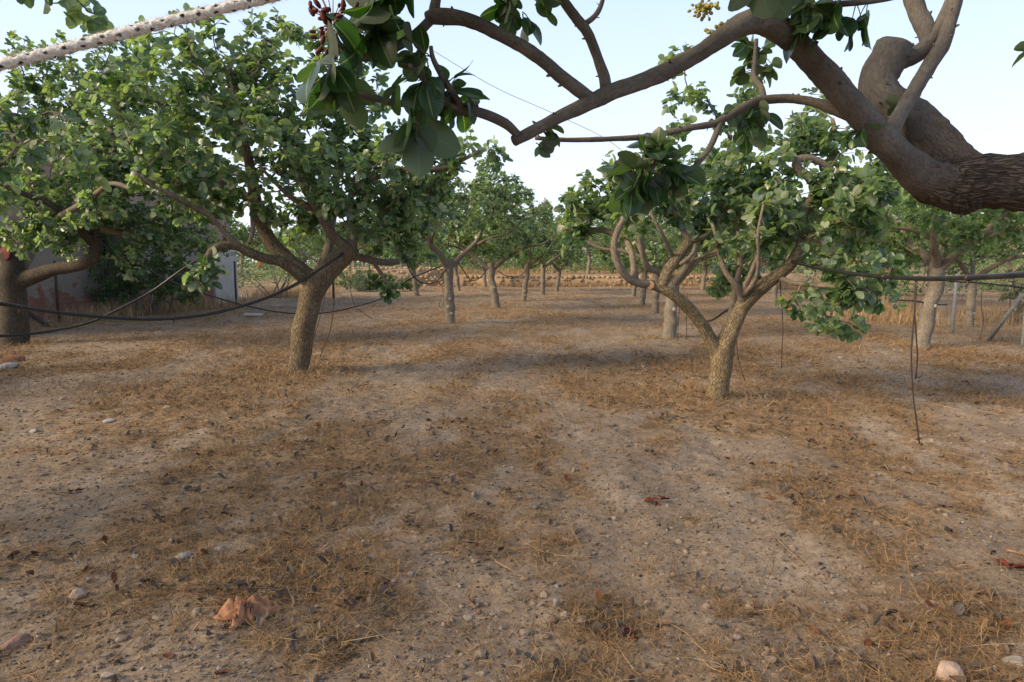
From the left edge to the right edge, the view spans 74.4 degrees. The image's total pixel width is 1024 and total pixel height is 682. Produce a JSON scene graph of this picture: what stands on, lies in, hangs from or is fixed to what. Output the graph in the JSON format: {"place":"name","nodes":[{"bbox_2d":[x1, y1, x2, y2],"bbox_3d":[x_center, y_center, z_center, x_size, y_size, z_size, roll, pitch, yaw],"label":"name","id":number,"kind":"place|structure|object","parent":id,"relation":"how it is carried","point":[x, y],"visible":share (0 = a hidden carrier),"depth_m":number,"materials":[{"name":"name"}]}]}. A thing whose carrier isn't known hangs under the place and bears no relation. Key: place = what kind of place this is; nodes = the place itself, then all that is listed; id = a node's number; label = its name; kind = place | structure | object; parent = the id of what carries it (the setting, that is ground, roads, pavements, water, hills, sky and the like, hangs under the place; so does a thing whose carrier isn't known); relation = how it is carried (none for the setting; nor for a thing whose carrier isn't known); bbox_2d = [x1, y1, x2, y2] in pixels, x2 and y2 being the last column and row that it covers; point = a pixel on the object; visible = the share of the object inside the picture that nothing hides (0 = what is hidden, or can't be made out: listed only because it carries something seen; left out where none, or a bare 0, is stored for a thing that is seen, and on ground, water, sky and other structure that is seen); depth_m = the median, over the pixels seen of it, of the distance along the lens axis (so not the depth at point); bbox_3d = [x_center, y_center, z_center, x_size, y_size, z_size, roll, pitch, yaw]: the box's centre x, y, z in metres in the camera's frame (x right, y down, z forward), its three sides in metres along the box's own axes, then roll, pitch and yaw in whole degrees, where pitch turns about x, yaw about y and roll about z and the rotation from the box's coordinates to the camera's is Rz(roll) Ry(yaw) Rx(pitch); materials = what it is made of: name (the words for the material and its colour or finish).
{"place":"outdoors","nodes":[
{"label":"outdoors","id":0,"kind":"place"},
{"bbox_2d":[0,263,1023,681],"bbox_3d":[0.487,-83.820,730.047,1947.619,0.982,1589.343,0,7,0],"label":"ground","id":1,"kind":"structure","parent":0,"point":[670,487],"depth_m":3.68,"materials":[{"name":"soil"}]},
{"bbox_2d":[0,362,19,369],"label":"stone","id":2,"kind":"object","parent":1,"relation":"on","point":[7,365],"visible":0.62,"depth_m":7.73,"materials":[{"name":"stone"}]},
{"bbox_2d":[1,355,24,361],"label":"stone","id":3,"kind":"object","parent":1,"relation":"on","point":[18,358],"visible":0.59,"depth_m":8.29,"materials":[{"name":"stone"}]},
{"bbox_2d":[0,633,31,651],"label":"stone","id":4,"kind":"object","parent":1,"relation":"on","point":[17,638],"visible":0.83,"depth_m":2.15,"materials":[{"name":"stone"}]},
{"bbox_2d":[28,311,49,326],"bbox_3d":[-8.960,-0.405,12.771,0.428,0.338,0.094,0,7,0],"label":"prop pole","id":5,"kind":"object","parent":1,"relation":"on","point":[35,317],"visible":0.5,"depth_m":12.74,"materials":[{"name":"wood"}]},
{"bbox_2d":[0,0,114,230],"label":"pistachio tree","id":6,"kind":"object","parent":1,"relation":"on","point":[96,22],"visible":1,"depth_m":4.25,"materials":[{"name":"green plant"}]},
{"bbox_2d":[68,588,86,600],"bbox_3d":[-1.571,0.921,2.444,0.058,0.052,0.049,4,-1,-13],"label":"stone","id":7,"kind":"object","parent":1,"relation":"on","point":[77,591],"visible":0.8,"depth_m":2.43,"materials":[{"name":"stone"}]},
{"bbox_2d":[103,418,115,422],"bbox_3d":[-3.094,0.611,5.181,0.074,0.032,0.090,5,14,40],"label":"stone","id":8,"kind":"object","parent":1,"relation":"on","point":[108,419],"visible":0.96,"depth_m":5.16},
{"bbox_2d":[0,25,218,346],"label":"pistachio tree","id":9,"kind":"object","parent":1,"relation":"on","point":[56,221],"visible":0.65,"depth_m":9.27,"materials":[{"name":"green plant"}]},
{"bbox_2d":[0,112,241,320],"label":"house","id":10,"kind":"structure","parent":1,"relation":"on","point":[41,294],"depth_m":15.11,"materials":[{"name":"paint"}]},
{"bbox_2d":[103,234,136,312],"bbox_3d":[-9.392,-1.625,16.196,0.050,2.000,0.900,1,7,11],"label":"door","id":11,"kind":"structure","parent":10,"relation":"in","point":[114,237],"depth_m":15.98,"materials":[{"name":"metal"}]},
{"bbox_2d":[111,619,152,660],"bbox_3d":[-1.192,0.938,2.136,0.017,0.014,0.246,0,7,-1],"label":"dry stalk","id":12,"kind":"object","parent":1,"relation":"on","point":[130,642],"visible":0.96,"depth_m":2.09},
{"bbox_2d":[78,207,248,315],"bbox_3d":[-8.671,-1.906,15.508,4.897,2.710,1.727,0,7,0],"label":"evergreen bush","id":13,"kind":"object","parent":1,"relation":"on","point":[158,265],"visible":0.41,"depth_m":15.39,"materials":[{"name":"green plant"}]},
{"bbox_2d":[174,551,192,560],"bbox_3d":[-1.335,0.876,2.743,0.074,0.041,0.056,-13,10,-38],"label":"stone","id":14,"kind":"object","parent":1,"relation":"on","point":[186,553],"visible":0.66,"depth_m":2.73,"materials":[{"name":"stone"}]},
{"bbox_2d":[53,259,430,321],"bbox_3d":[-6.266,-2.546,24.925,1.207,1.970,23.416,1,7,12],"label":"wire fence","id":15,"kind":"object","parent":1,"relation":"on","point":[57,288],"visible":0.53,"depth_m":18.93,"materials":[{"name":"metal"}]},
{"bbox_2d":[213,594,280,628],"bbox_3d":[-0.892,0.883,2.272,0.133,0.075,0.190,6,9,40],"label":"rag","id":16,"kind":"object","parent":1,"relation":"on","point":[235,609],"visible":0.99,"depth_m":2.24,"materials":[{"name":"orange fabric"}]},
{"bbox_2d":[244,313,262,315],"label":"slab","id":17,"kind":"structure","parent":1,"relation":"on","point":[253,314],"depth_m":14.76,"materials":[{"name":"concrete"}]},
{"bbox_2d":[230,217,277,276],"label":"pistachio tree","id":18,"kind":"object","parent":1,"relation":"on","point":[242,230],"visible":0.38,"depth_m":38.83,"materials":[{"name":"green plant"}]},
{"bbox_2d":[237,238,339,297],"bbox_3d":[-7.771,-2.606,23.517,3.643,2.257,2.102,-4,8,-29],"label":"olive shrub","id":19,"kind":"object","parent":1,"relation":"on","point":[284,283],"visible":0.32,"depth_m":23.30,"materials":[{"name":"green plant"}]},
{"bbox_2d":[259,228,324,261],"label":"pistachio tree","id":20,"kind":"object","parent":1,"relation":"on","point":[318,249],"visible":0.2,"depth_m":39.29,"materials":[{"name":"green plant"}]},
{"bbox_2d":[75,3,512,374],"bbox_3d":[-1.893,-1.514,6.991,3.819,3.972,2.768,0,7,0],"label":"pistachio tree","id":21,"kind":"object","parent":1,"relation":"on","point":[320,153],"visible":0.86,"depth_m":6.72,"materials":[{"name":"green plant"}]},
{"bbox_2d":[0,254,204,336],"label":"irrigation pipe","id":22,"kind":"object","parent":21,"relation":"hanging from","point":[109,313],"visible":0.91,"depth_m":6.62,"materials":[{"name":"black plastic"}]},
{"bbox_2d":[0,252,343,323],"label":"irrigation pipe","id":23,"kind":"object","parent":21,"relation":"hanging from","point":[20,306],"visible":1,"depth_m":5.81,"materials":[{"name":"black plastic"}]},
{"bbox_2d":[311,270,326,355],"bbox_3d":[-2.021,-0.279,7.019,0.223,0.920,0.050,2,7,13],"label":"drip tube","id":24,"kind":"object","parent":23,"relation":"hanging from","point":[320,314],"visible":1,"depth_m":6.99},
{"bbox_2d":[320,265,334,355],"bbox_3d":[-1.923,-0.312,7.010,0.175,0.946,0.008,0,7,0],"label":"drip tube","id":25,"kind":"object","parent":23,"relation":"hanging from","point":[333,311],"visible":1,"depth_m":7.01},
{"bbox_2d":[294,230,343,264],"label":"pistachio tree","id":26,"kind":"object","parent":1,"relation":"on","point":[315,260],"visible":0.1,"depth_m":43.90,"materials":[{"name":"green plant"}]},
{"bbox_2d":[309,212,371,266],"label":"pistachio tree","id":27,"kind":"object","parent":1,"relation":"on","point":[342,232],"visible":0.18,"depth_m":38.84,"materials":[{"name":"green plant"}]},
{"bbox_2d":[358,247,386,266],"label":"pistachio tree","id":28,"kind":"object","parent":1,"relation":"on","point":[362,252],"visible":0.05,"depth_m":49.70,"materials":[{"name":"green plant"}]},
{"bbox_2d":[358,226,387,266],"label":"pistachio tree","id":29,"kind":"object","parent":1,"relation":"on","point":[369,246],"visible":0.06,"depth_m":43.47,"materials":[{"name":"green plant"}]},
{"bbox_2d":[334,265,422,291],"bbox_3d":[-5.629,-2.584,28.188,3.843,1.144,1.931,0,7,0],"label":"round bush","id":30,"kind":"object","parent":1,"relation":"on","point":[376,282],"visible":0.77,"depth_m":28.03,"materials":[{"name":"green plant"}]},
{"bbox_2d":[337,266,444,286],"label":"stone wall","id":31,"kind":"structure","parent":1,"relation":"on","point":[432,276],"depth_m":34.01,"materials":[{"name":"stone"}]},
{"bbox_2d":[376,232,453,295],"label":"pistachio tree","id":32,"kind":"object","parent":1,"relation":"on","point":[421,258],"visible":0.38,"depth_m":23.55,"materials":[{"name":"green plant"}]},
{"bbox_2d":[428,231,452,266],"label":"pistachio tree","id":33,"kind":"object","parent":1,"relation":"on","point":[441,246],"visible":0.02,"depth_m":41.68,"materials":[{"name":"green plant"}]},
{"bbox_2d":[418,226,487,290],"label":"pistachio tree","id":34,"kind":"object","parent":1,"relation":"on","point":[454,256],"visible":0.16,"depth_m":28.60,"materials":[{"name":"green plant"}]},
{"bbox_2d":[369,152,540,323],"bbox_3d":[-1.365,-1.872,13.253,3.759,3.360,3.099,5,8,38],"label":"pistachio tree","id":35,"kind":"object","parent":1,"relation":"on","point":[499,195],"visible":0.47,"depth_m":12.88,"materials":[{"name":"green plant"}]},
{"bbox_2d":[102,243,442,313],"bbox_3d":[-3.742,-1.044,11.610,5.899,1.230,0.484,-5,9,-39],"label":"irrigation pipe","id":36,"kind":"object","parent":35,"relation":"attached to","point":[266,309],"visible":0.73,"depth_m":11.40,"materials":[{"name":"black plastic"}]},
{"bbox_2d":[406,262,445,283],"bbox_3d":[-1.626,-1.314,12.899,1.012,0.459,0.125,-6,9,-41],"label":"irrigation pipe","id":37,"kind":"object","parent":35,"relation":"attached to","point":[423,282],"visible":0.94,"depth_m":12.87,"materials":[{"name":"black plastic"}]},
{"bbox_2d":[458,263,488,280],"bbox_3d":[-0.838,-1.561,15.223,0.057,0.407,3.834,1,7,7],"label":"irrigation pipe","id":38,"kind":"object","parent":35,"relation":"attached to","point":[468,277],"visible":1,"depth_m":14.60,"materials":[{"name":"black plastic"}]},
{"bbox_2d":[463,614,472,619],"bbox_3d":[-0.151,0.953,2.328,0.035,0.022,0.028,-6,10,25],"label":"stone","id":39,"kind":"object","parent":1,"relation":"on","point":[468,616],"visible":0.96,"depth_m":2.32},
{"bbox_2d":[453,233,508,286],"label":"pistachio tree","id":40,"kind":"object","parent":1,"relation":"on","point":[483,269],"visible":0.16,"depth_m":32.96,"materials":[{"name":"green plant"}]},
{"bbox_2d":[476,670,487,675],"bbox_3d":[-0.089,0.978,1.984,0.035,0.022,0.026,1,7,7],"label":"stone","id":41,"kind":"object","parent":1,"relation":"on","point":[481,672],"visible":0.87,"depth_m":1.98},
{"bbox_2d":[0,298,975,419],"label":"straw trunks","id":42,"kind":"object","parent":1,"relation":"on","point":[282,370],"visible":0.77,"depth_m":7.31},
{"bbox_2d":[431,189,555,308],"bbox_3d":[-0.414,-2.435,17.433,3.124,3.474,3.716,0,7,0],"label":"pistachio tree","id":43,"kind":"object","parent":1,"relation":"on","point":[543,210],"visible":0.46,"depth_m":17.25,"materials":[{"name":"green plant"}]},
{"bbox_2d":[0,325,1022,681],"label":"stone chips","id":44,"kind":"object","parent":1,"relation":"on","point":[218,637],"visible":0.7,"depth_m":2.88,"materials":[{"name":"stone"}]},
{"bbox_2d":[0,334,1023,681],"bbox_3d":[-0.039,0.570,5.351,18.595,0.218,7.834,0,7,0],"label":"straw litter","id":45,"kind":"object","parent":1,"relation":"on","point":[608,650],"visible":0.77,"depth_m":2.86,"materials":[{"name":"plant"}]},
{"bbox_2d":[0,285,1023,416],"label":"weed mat","id":46,"kind":"object","parent":1,"relation":"on","point":[518,384],"visible":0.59,"depth_m":7.81,"materials":[{"name":"plant"}]},
{"bbox_2d":[0,342,1023,681],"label":"soil clods","id":47,"kind":"object","parent":1,"relation":"on","point":[554,620],"visible":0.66,"depth_m":2.79,"materials":[{"name":"soil"}]},
{"bbox_2d":[0,286,1023,371],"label":"straw litter","id":48,"kind":"object","parent":1,"relation":"on","point":[495,340],"visible":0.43,"depth_m":10.61,"materials":[{"name":"plant"}]},
{"bbox_2d":[496,561,527,579],"bbox_3d":[-0.004,0.894,2.636,0.006,0.008,0.203,-5,8,-38],"label":"dry stalk","id":49,"kind":"object","parent":1,"relation":"on","point":[510,569],"visible":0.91,"depth_m":2.64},
{"bbox_2d":[0,350,1023,681],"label":"leaf litter","id":50,"kind":"object","parent":1,"relation":"on","point":[362,634],"visible":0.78,"depth_m":2.78,"materials":[{"name":"brown plant"}]},
{"bbox_2d":[0,335,1023,681],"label":"soil crumbs","id":51,"kind":"object","parent":1,"relation":"on","point":[192,655],"visible":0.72,"depth_m":2.79,"materials":[{"name":"soil"}]},
{"bbox_2d":[0,324,1023,681],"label":"pebbles","id":52,"kind":"object","parent":1,"relation":"on","point":[218,656],"visible":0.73,"depth_m":2.87,"materials":[{"name":"stone"}]},
{"bbox_2d":[482,214,572,300],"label":"pistachio tree","id":53,"kind":"object","parent":1,"relation":"on","point":[530,256],"visible":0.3,"depth_m":21.48,"materials":[{"name":"green plant"}]},
{"bbox_2d":[516,224,580,293],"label":"pistachio tree","id":54,"kind":"object","parent":1,"relation":"on","point":[541,231],"visible":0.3,"depth_m":25.12,"materials":[{"name":"green plant"}]},
{"bbox_2d":[530,211,566,272],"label":"pistachio tree","id":55,"kind":"object","parent":1,"relation":"on","point":[552,267],"visible":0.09,"depth_m":40.21,"materials":[{"name":"green plant"}]},
{"bbox_2d":[553,598,559,606],"bbox_3d":[0.156,0.922,2.382,0.026,0.031,0.036,3,14,15],"label":"stone","id":56,"kind":"object","parent":1,"relation":"on","point":[556,602],"visible":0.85,"depth_m":2.37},
{"bbox_2d":[524,235,597,291],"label":"pistachio tree","id":57,"kind":"object","parent":1,"relation":"on","point":[567,257],"visible":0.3,"depth_m":28.91,"materials":[{"name":"green plant"}]},
{"bbox_2d":[499,264,639,269],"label":"stone wall","id":58,"kind":"structure","parent":1,"relation":"on","point":[567,268],"depth_m":52.08,"materials":[{"name":"stone"}]},
{"bbox_2d":[554,554,595,556],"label":"dry stalk","id":59,"kind":"object","parent":1,"relation":"on","point":[574,555],"visible":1,"depth_m":2.76,"materials":[{"name":"plant"}]},
{"bbox_2d":[566,219,609,273],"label":"pistachio tree","id":60,"kind":"object","parent":1,"relation":"on","point":[589,255],"visible":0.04,"depth_m":37.21,"materials":[{"name":"green plant"}]},
{"bbox_2d":[463,275,763,286],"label":"stone wall","id":61,"kind":"structure","parent":1,"relation":"on","point":[595,280],"depth_m":34.65,"materials":[{"name":"stone"}]},
{"bbox_2d":[233,222,1023,268],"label":"treeline","id":62,"kind":"object","parent":1,"relation":"on","point":[317,257],"visible":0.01,"depth_m":69.33,"materials":[{"name":"plant"}]},
{"bbox_2d":[619,625,637,641],"bbox_3d":[0.384,0.953,2.197,0.055,0.033,0.089,-4,8,-29],"label":"dead leaf","id":63,"kind":"object","parent":1,"relation":"on","point":[631,635],"visible":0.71,"depth_m":2.20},
{"bbox_2d":[595,235,662,296],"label":"pistachio tree","id":64,"kind":"object","parent":1,"relation":"on","point":[633,293],"visible":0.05,"depth_m":24.07,"materials":[{"name":"green plant"}]},
{"bbox_2d":[237,249,1023,295],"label":"green scrub","id":65,"kind":"object","parent":1,"relation":"on","point":[605,264],"visible":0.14,"depth_m":38.06,"materials":[{"name":"plant"}]},
{"bbox_2d":[589,217,678,305],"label":"pistachio tree","id":66,"kind":"object","parent":1,"relation":"on","point":[644,276],"visible":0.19,"depth_m":19.44,"materials":[{"name":"green plant"}]},
{"bbox_2d":[589,208,695,313],"bbox_3d":[3.288,-1.973,15.666,3.307,2.956,2.726,-4,8,-30],"label":"pistachio tree","id":67,"kind":"object","parent":1,"relation":"on","point":[655,301],"visible":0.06,"depth_m":15.76,"materials":[{"name":"green plant"}]},
{"bbox_2d":[644,496,669,505],"bbox_3d":[0.733,0.816,3.390,0.132,0.059,0.056,-1,7,-9],"label":"dead leaf","id":68,"kind":"object","parent":1,"relation":"on","point":[649,499],"visible":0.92,"depth_m":3.40,"materials":[{"name":"plant"}]},
{"bbox_2d":[296,0,1023,219],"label":"pistachio tree","id":69,"kind":"object","parent":1,"relation":"on","point":[924,151],"visible":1,"depth_m":1.66,"materials":[{"name":"green plant"}]},
{"bbox_2d":[0,0,286,72],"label":"rope","id":70,"kind":"object","parent":69,"relation":"attached to","point":[86,43],"visible":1,"depth_m":1.00,"materials":[{"name":"fabric"}]},
{"bbox_2d":[586,147,753,338],"bbox_3d":[2.536,-1.486,10.789,2.661,3.155,3.304,-5,8,-39],"label":"pistachio tree","id":71,"kind":"object","parent":1,"relation":"on","point":[670,322],"visible":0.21,"depth_m":10.68,"materials":[{"name":"green plant"}]},
{"bbox_2d":[697,251,726,289],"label":"pistachio tree","id":72,"kind":"object","parent":1,"relation":"on","point":[705,265],"visible":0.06,"depth_m":29.63,"materials":[{"name":"green plant"}]},
{"bbox_2d":[701,658,746,678],"bbox_3d":[0.608,0.960,1.968,0.036,0.015,0.148,-6,9,-41],"label":"dry stalk","id":73,"kind":"object","parent":1,"relation":"on","point":[702,659],"visible":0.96,"depth_m":1.96,"materials":[{"name":"plant"}]},
{"bbox_2d":[553,42,912,400],"bbox_3d":[1.828,-1.061,5.862,2.891,3.294,1.992,0,7,0],"label":"pistachio tree","id":74,"kind":"object","parent":1,"relation":"on","point":[745,196],"visible":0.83,"depth_m":5.60,"materials":[{"name":"green plant"}]},
{"bbox_2d":[434,51,620,149],"bbox_3d":[0.141,-1.839,5.192,1.591,0.720,0.016,-1,7,-13],"label":"wire","id":75,"kind":"object","parent":74,"relation":"attached to","point":[521,99],"visible":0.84,"depth_m":5.16,"materials":[{"name":"metal"}]},
{"bbox_2d":[706,308,728,321],"bbox_3d":[2.297,-0.435,8.302,0.082,0.400,4.832,1,7,6],"label":"irrigation pipe","id":76,"kind":"object","parent":74,"relation":"attached to","point":[719,315],"visible":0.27,"depth_m":7.04,"materials":[{"name":"black plastic"}]},
{"bbox_2d":[780,282,782,368],"bbox_3d":[2.239,-0.148,5.620,0.055,0.763,0.008,0,7,0],"label":"drip tube","id":77,"kind":"object","parent":74,"relation":"hanging from","point":[782,328],"visible":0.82,"depth_m":5.63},
{"bbox_2d":[791,260,1023,286],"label":"irrigation pipe","id":78,"kind":"object","parent":74,"relation":"attached to","point":[970,277],"visible":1,"depth_m":3.87,"materials":[{"name":"black plastic"}]},
{"bbox_2d":[911,281,919,443],"bbox_3d":[2.430,0.131,4.042,0.096,0.989,0.008,0,7,0],"label":"drip tube","id":79,"kind":"object","parent":78,"relation":"hanging from","point":[911,362],"visible":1,"depth_m":4.04,"materials":[{"name":"plastic"}]},
{"bbox_2d":[914,281,917,378],"bbox_3d":[2.417,-0.066,4.039,0.052,0.596,0.008,0,7,0],"label":"drip tube","id":80,"kind":"object","parent":78,"relation":"hanging from","point":[916,336],"visible":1,"depth_m":4.04,"materials":[{"name":"plastic"}]},
{"bbox_2d":[708,224,777,282],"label":"pistachio tree","id":81,"kind":"object","parent":1,"relation":"on","point":[750,262],"visible":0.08,"depth_m":25.93,"materials":[{"name":"green plant"}]},
{"bbox_2d":[726,241,786,282],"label":"pistachio tree","id":82,"kind":"object","parent":1,"relation":"on","point":[752,262],"visible":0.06,"depth_m":29.14,"materials":[{"name":"green plant"}]},
{"bbox_2d":[728,225,829,302],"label":"pistachio tree","id":83,"kind":"object","parent":1,"relation":"on","point":[775,291],"visible":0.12,"depth_m":20.51,"materials":[{"name":"green plant"}]},
{"bbox_2d":[827,243,869,278],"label":"pistachio tree","id":84,"kind":"object","parent":1,"relation":"on","point":[858,262],"visible":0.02,"depth_m":29.05,"materials":[{"name":"green plant"}]},
{"bbox_2d":[790,187,914,316],"bbox_3d":[7.326,-1.917,15.156,3.034,3.053,3.105,3,7,27],"label":"pistachio tree","id":85,"kind":"object","parent":1,"relation":"on","point":[832,245],"visible":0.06,"depth_m":14.96,"materials":[{"name":"green plant"}]},
{"bbox_2d":[821,202,938,304],"bbox_3d":[10.387,-2.636,19.023,3.281,3.636,4.036,5,8,36],"label":"pistachio tree","id":86,"kind":"object","parent":1,"relation":"on","point":[899,250],"visible":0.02,"depth_m":18.89,"materials":[{"name":"green plant"}]},
{"bbox_2d":[853,239,930,287],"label":"pistachio tree","id":87,"kind":"object","parent":1,"relation":"on","point":[911,256],"visible":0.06,"depth_m":23.20,"materials":[{"name":"green plant"}]},
{"bbox_2d":[920,259,926,287],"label":"pistachio tree","id":88,"kind":"object","parent":1,"relation":"on","point":[924,265],"visible":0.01,"depth_m":32.75,"materials":[{"name":"brown plant"}]},
{"bbox_2d":[826,169,1023,349],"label":"pistachio tree","id":89,"kind":"object","parent":1,"relation":"on","point":[998,225],"visible":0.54,"depth_m":9.25,"materials":[{"name":"green plant"}]},
{"bbox_2d":[898,300,947,304],"bbox_3d":[5.777,-0.545,9.514,1.031,0.110,0.057,-3,7,-22],"label":"irrigation pipe","id":90,"kind":"object","parent":89,"relation":"attached to","point":[920,302],"visible":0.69,"depth_m":9.49,"materials":[{"name":"black plastic"}]},
{"bbox_2d":[979,289,983,340],"bbox_3d":[6.212,-0.343,8.920,0.061,0.679,0.010,0,7,0],"label":"drip tube","id":91,"kind":"object","parent":89,"relation":"hanging from","point":[982,314],"visible":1,"depth_m":8.92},
{"bbox_2d":[936,660,963,681],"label":"stone","id":92,"kind":"object","parent":1,"relation":"on","point":[951,668],"visible":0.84,"depth_m":1.94,"materials":[{"name":"stone"}]},
{"bbox_2d":[886,200,1023,326],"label":"pistachio tree","id":93,"kind":"object","parent":1,"relation":"on","point":[961,265],"visible":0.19,"depth_m":12.60,"materials":[{"name":"green plant"}]},
{"bbox_2d":[935,274,1023,346],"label":"wire fence","id":94,"kind":"object","parent":1,"relation":"on","point":[1006,315],"visible":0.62,"depth_m":10.33,"materials":[{"name":"metal"}]},
{"bbox_2d":[949,281,1023,288],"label":"irrigation pipe","id":95,"kind":"object","parent":94,"relation":"attached to","point":[988,284],"visible":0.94,"depth_m":9.28,"materials":[{"name":"black plastic"}]},
{"bbox_2d":[972,231,1023,294],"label":"pistachio tree","id":96,"kind":"object","parent":1,"relation":"on","point":[1004,256],"visible":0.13,"depth_m":24.91,"materials":[{"name":"green plant"}]},
{"bbox_2d":[997,210,1020,254],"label":"pistachio tree","id":97,"kind":"object","parent":1,"relation":"on","point":[1013,249],"visible":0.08,"depth_m":15.81,"materials":[{"name":"green plant"}]},
{"bbox_2d":[996,558,1023,568],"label":"dead leaf","id":98,"kind":"object","parent":1,"relation":"on","point":[1002,561],"visible":1,"depth_m":2.64,"materials":[{"name":"plant"}]},
{"bbox_2d":[998,266,1023,320],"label":"evergreen bush","id":99,"kind":"object","parent":1,"relation":"on","point":[1010,297],"visible":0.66,"depth_m":14.12,"materials":[{"name":"green plant"}]},
{"bbox_2d":[1002,655,1023,667],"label":"stone","id":100,"kind":"object","parent":1,"relation":"on","point":[1012,658],"visible":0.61,"depth_m":2.02,"materials":[{"name":"stone"}]},
{"bbox_2d":[0,293,1023,668],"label":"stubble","id":101,"kind":"object","parent":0,"point":[234,475],"visible":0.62,"depth_m":3.17,"materials":[{"name":"plant"}]},
{"bbox_2d":[0,0,1023,262],"label":"sky","id":102,"kind":"structure","parent":0,"point":[976,86],"materials":[{"name":"white"}]},
{"bbox_2d":[29,267,1023,326],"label":"dry grass","id":103,"kind":"structure","parent":0,"point":[294,293],"depth_m":15.93,"materials":[{"name":"plant"}]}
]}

